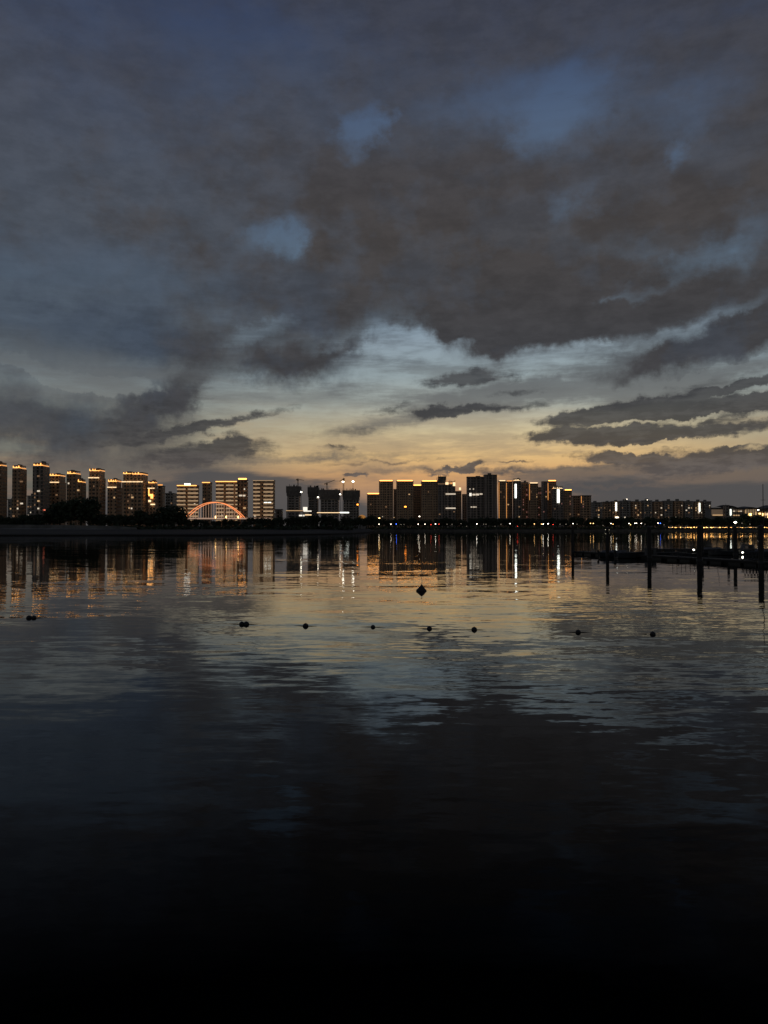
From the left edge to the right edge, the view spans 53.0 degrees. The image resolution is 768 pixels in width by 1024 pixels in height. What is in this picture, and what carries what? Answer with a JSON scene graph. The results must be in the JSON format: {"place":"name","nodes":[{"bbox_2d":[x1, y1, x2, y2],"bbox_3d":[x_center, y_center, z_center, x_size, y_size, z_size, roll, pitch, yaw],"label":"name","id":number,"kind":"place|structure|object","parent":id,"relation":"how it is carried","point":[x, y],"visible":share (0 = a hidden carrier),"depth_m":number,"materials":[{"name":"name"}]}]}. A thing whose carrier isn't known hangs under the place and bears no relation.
{"place":"outdoors","nodes":[
{"label":"outdoors","id":0,"kind":"place"},
{"bbox_2d":[0,528,373,535],"bbox_3d":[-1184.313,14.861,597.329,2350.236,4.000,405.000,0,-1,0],"label":"headland ground","id":1,"kind":"structure","parent":0,"point":[112,532],"depth_m":433.53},
{"bbox_2d":[0,461,7,517],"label":"residential tower","id":2,"kind":"structure","parent":1,"relation":"on","point":[3,490],"depth_m":626.19,"materials":[{"name":"concrete"}]},
{"bbox_2d":[1,516,12,524],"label":"leafy tree","id":3,"kind":"object","parent":1,"relation":"on","point":[8,521],"visible":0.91,"depth_m":504.10,"materials":[{"name":"green plant"}]},
{"bbox_2d":[7,498,11,518],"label":"residential tower","id":4,"kind":"structure","parent":1,"relation":"on","point":[10,507],"depth_m":760.22,"materials":[{"name":"concrete"}]},
{"bbox_2d":[12,464,26,517],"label":"residential tower","id":5,"kind":"structure","parent":1,"relation":"on","point":[19,491],"depth_m":621.48,"materials":[{"name":"concrete"}]},
{"bbox_2d":[27,494,32,518],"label":"residential tower","id":6,"kind":"structure","parent":1,"relation":"on","point":[29,505],"depth_m":800.25,"materials":[{"name":"concrete"}]},
{"bbox_2d":[24,514,36,524],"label":"leafy tree","id":7,"kind":"object","parent":1,"relation":"on","point":[29,521],"visible":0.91,"depth_m":507.89,"materials":[{"name":"green plant"}]},
{"bbox_2d":[32,461,49,524],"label":"residential tower","id":8,"kind":"structure","parent":1,"relation":"on","point":[41,489],"depth_m":621.44,"materials":[{"name":"concrete"}]},
{"bbox_2d":[40,508,60,524],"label":"leafy tree","id":9,"kind":"object","parent":1,"relation":"on","point":[48,514],"visible":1,"depth_m":502.62,"materials":[{"name":"green plant"}]},
{"bbox_2d":[50,473,65,524],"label":"residential tower","id":10,"kind":"structure","parent":1,"relation":"on","point":[57,488],"depth_m":646.85,"materials":[{"name":"brown concrete"}]},
{"bbox_2d":[49,501,67,524],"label":"leafy tree","id":11,"kind":"object","parent":1,"relation":"on","point":[53,505],"visible":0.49,"depth_m":508.24,"materials":[{"name":"green plant"}]},
{"bbox_2d":[0,525,136,528],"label":"embankment wall","id":12,"kind":"structure","parent":1,"relation":"on","point":[55,527],"depth_m":489.05,"materials":[{"name":"concrete"}]},
{"bbox_2d":[56,499,82,523],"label":"leafy tree","id":13,"kind":"object","parent":1,"relation":"on","point":[62,506],"visible":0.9,"depth_m":504.36,"materials":[{"name":"green plant"}]},
{"bbox_2d":[66,470,80,524],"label":"residential tower","id":14,"kind":"structure","parent":1,"relation":"on","point":[73,477],"depth_m":633.14,"materials":[{"name":"concrete"}]},
{"bbox_2d":[66,496,94,523],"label":"leafy tree","id":15,"kind":"object","parent":1,"relation":"on","point":[79,511],"visible":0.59,"depth_m":505.79,"materials":[{"name":"green plant"}]},
{"bbox_2d":[77,478,85,524],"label":"residential tower","id":16,"kind":"structure","parent":1,"relation":"on","point":[81,489],"depth_m":627.04,"materials":[{"name":"concrete"}]},
{"bbox_2d":[79,497,101,524],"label":"leafy tree","id":17,"kind":"object","parent":1,"relation":"on","point":[90,504],"visible":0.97,"depth_m":504.08,"materials":[{"name":"green plant"}]},
{"bbox_2d":[86,515,101,525],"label":"leafy tree","id":18,"kind":"object","parent":1,"relation":"on","point":[93,522],"visible":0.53,"depth_m":513.52,"materials":[{"name":"green plant"}]},
{"bbox_2d":[88,468,105,525],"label":"residential tower","id":19,"kind":"structure","parent":1,"relation":"on","point":[97,483],"depth_m":622.02,"materials":[{"name":"brown concrete"}]},
{"bbox_2d":[100,514,111,525],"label":"leafy tree","id":20,"kind":"object","parent":1,"relation":"on","point":[104,520],"visible":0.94,"depth_m":507.06,"materials":[{"name":"green plant"}]},
{"bbox_2d":[107,478,121,525],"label":"residential tower","id":21,"kind":"structure","parent":1,"relation":"on","point":[114,498],"depth_m":626.28,"materials":[{"name":"concrete"}]},
{"bbox_2d":[122,471,147,526],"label":"residential tower","id":22,"kind":"structure","parent":1,"relation":"on","point":[134,491],"depth_m":621.12,"materials":[{"name":"brown concrete"}]},
{"bbox_2d":[130,509,148,526],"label":"leafy tree","id":23,"kind":"object","parent":1,"relation":"on","point":[136,512],"visible":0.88,"depth_m":502.70,"materials":[{"name":"green plant"}]},
{"bbox_2d":[148,480,157,525],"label":"residential tower","id":24,"kind":"structure","parent":1,"relation":"on","point":[152,497],"depth_m":627.21,"materials":[{"name":"brown concrete"}]},
{"bbox_2d":[157,484,164,525],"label":"residential tower","id":25,"kind":"structure","parent":1,"relation":"on","point":[161,494],"depth_m":641.10,"materials":[{"name":"concrete"}]},
{"bbox_2d":[154,506,172,524],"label":"leafy tree","id":26,"kind":"object","parent":1,"relation":"on","point":[160,519],"visible":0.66,"depth_m":503.26,"materials":[{"name":"green plant"}]},
{"bbox_2d":[165,491,176,526],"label":"residential tower","id":27,"kind":"structure","parent":1,"relation":"on","point":[170,498],"depth_m":780.80,"materials":[{"name":"concrete"}]},
{"bbox_2d":[163,504,186,524],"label":"leafy tree","id":28,"kind":"object","parent":1,"relation":"on","point":[170,512],"visible":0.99,"depth_m":500.26,"materials":[{"name":"green plant"}]},
{"bbox_2d":[177,483,198,526],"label":"residential tower","id":29,"kind":"structure","parent":1,"relation":"on","point":[188,497],"depth_m":600.17,"materials":[{"name":"concrete"}]},
{"bbox_2d":[202,482,211,525],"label":"residential tower","id":30,"kind":"structure","parent":1,"relation":"on","point":[206,492],"depth_m":660.84,"materials":[{"name":"concrete"}]},
{"bbox_2d":[215,481,237,526],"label":"residential tower","id":31,"kind":"structure","parent":1,"relation":"on","point":[226,492],"depth_m":600.19,"materials":[{"name":"concrete"}]},
{"bbox_2d":[186,502,270,525],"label":"arch bridge","id":32,"kind":"structure","parent":1,"relation":"on","point":[242,519],"depth_m":574.97,"materials":[{"name":"brown metal"}]},
{"bbox_2d":[237,478,247,524],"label":"residential tower","id":33,"kind":"structure","parent":1,"relation":"on","point":[243,496],"depth_m":606.63,"materials":[{"name":"brown concrete"}]},
{"bbox_2d":[253,480,274,526],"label":"residential tower","id":34,"kind":"structure","parent":1,"relation":"on","point":[264,498],"depth_m":600.20,"materials":[{"name":"concrete"}]},
{"bbox_2d":[275,509,282,526],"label":"residential tower","id":35,"kind":"structure","parent":1,"relation":"on","point":[278,512],"depth_m":640.43,"materials":[{"name":"stone"}]},
{"bbox_2d":[274,516,284,525],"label":"leafy tree","id":36,"kind":"object","parent":1,"relation":"on","point":[279,519],"visible":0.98,"depth_m":500.31,"materials":[{"name":"green plant"}]},
{"bbox_2d":[0,523,767,529],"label":"shore bushes","id":37,"kind":"object","parent":1,"relation":"on","point":[285,527],"visible":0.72,"depth_m":528.34,"materials":[{"name":"green plant"}]},
{"bbox_2d":[299,507,311,526],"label":"site shed","id":38,"kind":"structure","parent":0,"point":[306,511],"depth_m":860.07,"materials":[{"name":"concrete"}]},
{"bbox_2d":[338,516,348,525],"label":"leafy tree","id":39,"kind":"object","parent":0,"point":[344,520],"visible":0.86,"depth_m":546.99,"materials":[{"name":"green plant"}]},
{"bbox_2d":[0,532,767,1023],"bbox_3d":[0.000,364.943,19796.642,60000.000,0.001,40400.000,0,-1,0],"label":"water","id":40,"kind":"structure","parent":0,"point":[524,802],"depth_m":15.13,"materials":[{"name":"black liquid"}]},
{"bbox_2d":[571,526,573,554],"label":"mooring pile","id":41,"kind":"object","parent":40,"relation":"in","point":[572,540],"visible":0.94,"depth_m":134.74,"materials":[{"name":"wood"}]},
{"bbox_2d":[605,527,609,557],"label":"mooring pile","id":42,"kind":"object","parent":40,"relation":"in","point":[607,554],"visible":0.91,"depth_m":120.71,"materials":[{"name":"wood"}]},
{"bbox_2d":[597,550,627,556],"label":"moored boat","id":43,"kind":"object","parent":40,"relation":"on","point":[602,553],"visible":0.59,"depth_m":123.44,"materials":[{"name":"paint"}]},
{"bbox_2d":[613,550,643,558],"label":"moored boat","id":44,"kind":"object","parent":40,"relation":"on","point":[626,555],"visible":0.69,"depth_m":118.44,"materials":[{"name":"paint"}]},
{"bbox_2d":[647,526,651,560],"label":"mooring pile","id":45,"kind":"object","parent":40,"relation":"in","point":[649,553],"visible":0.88,"depth_m":110.71,"materials":[{"name":"wood"}]},
{"bbox_2d":[574,550,767,566],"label":"floating pontoon","id":46,"kind":"object","parent":40,"relation":"on","point":[707,560],"visible":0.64,"depth_m":107.27,"materials":[{"name":"black plastic"}]},
{"bbox_2d":[743,551,767,559],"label":"truss gangway","id":47,"kind":"object","parent":46,"relation":"on","point":[753,555],"visible":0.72,"depth_m":98.49,"materials":[{"name":"metal"}]},
{"bbox_2d":[670,553,696,556],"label":"moored boat","id":48,"kind":"object","parent":40,"relation":"on","point":[683,554],"visible":0.43,"depth_m":123.17,"materials":[{"name":"paint"}]},
{"bbox_2d":[656,549,739,551],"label":"pontoon","id":49,"kind":"object","parent":40,"relation":"on","point":[669,550],"visible":0.24,"depth_m":149.99,"materials":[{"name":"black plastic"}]},
{"bbox_2d":[696,525,702,564],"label":"mooring pile","id":50,"kind":"object","parent":40,"relation":"in","point":[699,560],"visible":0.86,"depth_m":99.67,"materials":[{"name":"wood"}]},
{"bbox_2d":[693,547,726,553],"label":"moored boat","id":51,"kind":"object","parent":40,"relation":"on","point":[706,549],"visible":0.48,"depth_m":138.34,"materials":[{"name":"paint"}]},
{"bbox_2d":[727,526,729,550],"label":"mooring pile","id":52,"kind":"object","parent":40,"relation":"in","point":[728,536],"visible":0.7,"depth_m":144.75,"materials":[{"name":"wood"}]},
{"bbox_2d":[733,526,737,557],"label":"mooring pile","id":53,"kind":"object","parent":40,"relation":"in","point":[735,554],"visible":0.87,"depth_m":120.73,"materials":[{"name":"wood"}]},
{"bbox_2d":[728,545,755,553],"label":"moored boat","id":54,"kind":"object","parent":40,"relation":"on","point":[746,548],"visible":0.46,"depth_m":135.24,"materials":[{"name":"paint"}]},
{"bbox_2d":[758,525,763,566],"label":"mooring pile","id":55,"kind":"object","parent":40,"relation":"in","point":[760,547],"visible":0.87,"depth_m":93.70,"materials":[{"name":"wood"}]},
{"bbox_2d":[0,0,767,525],"label":"sky","id":56,"kind":"structure","parent":0,"point":[365,243],"materials":[{"name":"grey"}]},
{"bbox_2d":[252,526,767,529],"bbox_3d":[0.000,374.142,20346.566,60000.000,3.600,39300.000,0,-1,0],"label":"shore ground","id":57,"kind":"structure","parent":0,"point":[556,529],"depth_m":705.33,"materials":[{"name":"black"}]},
{"bbox_2d":[286,484,301,525],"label":"unfinished tower","id":58,"kind":"structure","parent":57,"relation":"on","point":[293,497],"depth_m":900.27,"materials":[{"name":"concrete"}]},
{"bbox_2d":[307,485,318,524],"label":"unfinished tower","id":59,"kind":"structure","parent":57,"relation":"on","point":[313,500],"depth_m":915.35,"materials":[{"name":"concrete"}]},
{"bbox_2d":[319,488,339,525],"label":"unfinished tower","id":60,"kind":"structure","parent":57,"relation":"on","point":[329,499],"depth_m":900.25,"materials":[{"name":"concrete"}]},
{"bbox_2d":[317,512,348,516],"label":"raised walkway","id":61,"kind":"structure","parent":57,"relation":"on","point":[325,513],"depth_m":850.11,"materials":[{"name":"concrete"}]},
{"bbox_2d":[342,488,359,526],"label":"unfinished tower","id":62,"kind":"structure","parent":57,"relation":"on","point":[351,498],"depth_m":900.14,"materials":[{"name":"concrete"}]},
{"bbox_2d":[367,493,379,527],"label":"residential tower","id":63,"kind":"structure","parent":57,"relation":"on","point":[373,504],"depth_m":930.38,"materials":[{"name":"grey concrete"}]},
{"bbox_2d":[379,480,392,526],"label":"residential tower","id":64,"kind":"structure","parent":57,"relation":"on","point":[386,494],"depth_m":930.65,"materials":[{"name":"brown concrete"}]},
{"bbox_2d":[393,489,395,526],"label":"residential tower","id":65,"kind":"structure","parent":57,"relation":"on","point":[394,502],"depth_m":970.50,"materials":[{"name":"concrete"}]},
{"bbox_2d":[396,480,413,527],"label":"residential tower","id":66,"kind":"structure","parent":57,"relation":"on","point":[404,492],"depth_m":925.67,"materials":[{"name":"concrete"}]},
{"bbox_2d":[413,485,420,527],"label":"residential tower","id":67,"kind":"structure","parent":57,"relation":"on","point":[416,501],"depth_m":950.92,"materials":[{"name":"brown concrete"}]},
{"bbox_2d":[421,480,437,527],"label":"residential tower","id":68,"kind":"structure","parent":57,"relation":"on","point":[429,499],"depth_m":925.69,"materials":[{"name":"concrete"}]},
{"bbox_2d":[437,476,455,527],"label":"residential tower","id":69,"kind":"structure","parent":57,"relation":"on","point":[446,499],"depth_m":920.58,"materials":[{"name":"stone"}]},
{"bbox_2d":[455,488,461,526],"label":"residential tower","id":70,"kind":"structure","parent":57,"relation":"on","point":[458,505],"depth_m":935.34,"materials":[{"name":"concrete"}]},
{"bbox_2d":[462,494,466,526],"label":"residential tower","id":71,"kind":"structure","parent":57,"relation":"on","point":[464,507],"depth_m":1000.37,"materials":[{"name":"concrete"}]},
{"bbox_2d":[466,476,483,527],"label":"residential tower","id":72,"kind":"structure","parent":57,"relation":"on","point":[474,497],"depth_m":910.72,"materials":[{"name":"concrete"}]},
{"bbox_2d":[483,473,496,526],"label":"residential tower","id":73,"kind":"structure","parent":57,"relation":"on","point":[490,495],"depth_m":905.08,"materials":[{"name":"stone"}]},
{"bbox_2d":[498,480,505,526],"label":"residential tower","id":74,"kind":"structure","parent":57,"relation":"on","point":[501,498],"depth_m":930.77,"materials":[{"name":"concrete"}]},
{"bbox_2d":[506,480,512,526],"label":"residential tower","id":75,"kind":"structure","parent":57,"relation":"on","point":[508,498],"depth_m":936.98,"materials":[{"name":"brown concrete"}]},
{"bbox_2d":[513,478,520,526],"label":"residential tower","id":76,"kind":"structure","parent":57,"relation":"on","point":[517,498],"depth_m":925.00,"materials":[{"name":"concrete"}]},
{"bbox_2d":[521,481,528,526],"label":"residential tower","id":77,"kind":"structure","parent":57,"relation":"on","point":[524,502],"depth_m":940.92,"materials":[{"name":"brown concrete"}]},
{"bbox_2d":[528,482,537,526],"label":"residential tower","id":78,"kind":"structure","parent":57,"relation":"on","point":[533,498],"depth_m":926.96,"materials":[{"name":"concrete"}]},
{"bbox_2d":[538,487,540,518],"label":"residential tower","id":79,"kind":"structure","parent":57,"relation":"on","point":[539,502],"depth_m":960.36,"materials":[{"name":"concrete"}]},
{"bbox_2d":[541,481,546,526],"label":"residential tower","id":80,"kind":"structure","parent":57,"relation":"on","point":[543,500],"depth_m":923.12,"materials":[{"name":"concrete"}]},
{"bbox_2d":[547,480,556,526],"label":"residential tower","id":81,"kind":"structure","parent":57,"relation":"on","point":[550,483],"depth_m":934.60,"materials":[{"name":"brown concrete"}]},
{"bbox_2d":[552,486,562,526],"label":"residential tower","id":82,"kind":"structure","parent":57,"relation":"on","point":[557,502],"depth_m":900.52,"materials":[{"name":"concrete"}]},
{"bbox_2d":[563,489,571,526],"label":"residential tower","id":83,"kind":"structure","parent":57,"relation":"on","point":[567,504],"depth_m":911.02,"materials":[{"name":"concrete"}]},
{"bbox_2d":[374,530,767,531],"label":"quay wall","id":84,"kind":"structure","parent":57,"relation":"on","point":[561,530],"depth_m":697.65,"materials":[{"name":"concrete"}]},
{"bbox_2d":[572,496,579,526],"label":"residential tower","id":85,"kind":"structure","parent":57,"relation":"on","point":[575,506],"depth_m":941.03,"materials":[{"name":"brown concrete"}]},
{"bbox_2d":[569,517,582,526],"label":"leafy tree","id":86,"kind":"object","parent":57,"relation":"on","point":[577,521],"visible":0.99,"depth_m":717.57,"materials":[{"name":"green plant"}]},
{"bbox_2d":[580,495,591,526],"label":"residential tower","id":87,"kind":"structure","parent":57,"relation":"on","point":[585,506],"depth_m":918.45,"materials":[{"name":"grey"}]},
{"bbox_2d":[589,516,601,525],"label":"leafy tree","id":88,"kind":"object","parent":57,"relation":"on","point":[596,521],"visible":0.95,"depth_m":720.96,"materials":[{"name":"green plant"}]},
{"bbox_2d":[591,501,601,526],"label":"apartment block","id":89,"kind":"structure","parent":57,"relation":"on","point":[596,508],"depth_m":976.32,"materials":[{"name":"concrete"}]},
{"bbox_2d":[602,501,610,526],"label":"apartment block","id":90,"kind":"structure","parent":57,"relation":"on","point":[606,509],"depth_m":983.89,"materials":[{"name":"concrete"}]},
{"bbox_2d":[610,500,619,526],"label":"apartment block","id":91,"kind":"structure","parent":57,"relation":"on","point":[614,508],"depth_m":982.89,"materials":[{"name":"concrete"}]},
{"bbox_2d":[619,499,630,527],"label":"apartment block","id":92,"kind":"structure","parent":57,"relation":"on","point":[624,508],"depth_m":985.11,"materials":[{"name":"concrete"}]},
{"bbox_2d":[631,499,641,526],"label":"apartment block","id":93,"kind":"structure","parent":57,"relation":"on","point":[636,509],"depth_m":983.43,"materials":[{"name":"concrete"}]},
{"bbox_2d":[641,499,651,526],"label":"apartment block","id":94,"kind":"structure","parent":57,"relation":"on","point":[646,507],"depth_m":984.31,"materials":[{"name":"concrete"}]},
{"bbox_2d":[652,499,662,527],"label":"apartment block","id":95,"kind":"structure","parent":57,"relation":"on","point":[657,508],"depth_m":983.89,"materials":[{"name":"concrete"}]},
{"bbox_2d":[661,516,669,526],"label":"leafy tree","id":96,"kind":"object","parent":57,"relation":"on","point":[666,523],"visible":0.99,"depth_m":714.70,"materials":[{"name":"green plant"}]},
{"bbox_2d":[663,499,672,527],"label":"apartment block","id":97,"kind":"structure","parent":57,"relation":"on","point":[668,508],"depth_m":984.42,"materials":[{"name":"concrete"}]},
{"bbox_2d":[673,499,682,527],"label":"apartment block","id":98,"kind":"structure","parent":57,"relation":"on","point":[677,507],"depth_m":982.64,"materials":[{"name":"concrete"}]},
{"bbox_2d":[676,516,689,525],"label":"leafy tree","id":99,"kind":"object","parent":57,"relation":"on","point":[683,520],"visible":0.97,"depth_m":714.65,"materials":[{"name":"green plant"}]},
{"bbox_2d":[683,500,692,526],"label":"apartment block","id":100,"kind":"structure","parent":57,"relation":"on","point":[688,508],"depth_m":982.46,"materials":[{"name":"concrete"}]},
{"bbox_2d":[693,500,702,526],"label":"apartment block","id":101,"kind":"structure","parent":57,"relation":"on","point":[697,509],"depth_m":984.27,"materials":[{"name":"concrete"}]},
{"bbox_2d":[700,517,712,526],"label":"leafy tree","id":102,"kind":"object","parent":57,"relation":"on","point":[706,522],"visible":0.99,"depth_m":721.39,"materials":[{"name":"green plant"}]},
{"bbox_2d":[703,500,710,518],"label":"apartment block","id":103,"kind":"structure","parent":57,"relation":"on","point":[706,504],"depth_m":983.99,"materials":[{"name":"concrete"}]},
{"bbox_2d":[705,508,722,527],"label":"building","id":104,"kind":"structure","parent":57,"relation":"on","point":[711,513],"depth_m":800.03,"materials":[{"name":"concrete"}]},
{"bbox_2d":[722,505,728,526],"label":"stair tower","id":105,"kind":"structure","parent":57,"relation":"on","point":[725,511],"depth_m":790.20,"materials":[{"name":"stone"}]},
{"bbox_2d":[717,505,767,527],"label":"terminal hall","id":106,"kind":"structure","parent":57,"relation":"on","point":[734,511],"depth_m":799.88,"materials":[{"name":"concrete"}]},
{"bbox_2d":[752,517,762,526],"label":"leafy tree","id":107,"kind":"object","parent":57,"relation":"on","point":[756,521],"visible":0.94,"depth_m":718.12,"materials":[{"name":"green plant"}]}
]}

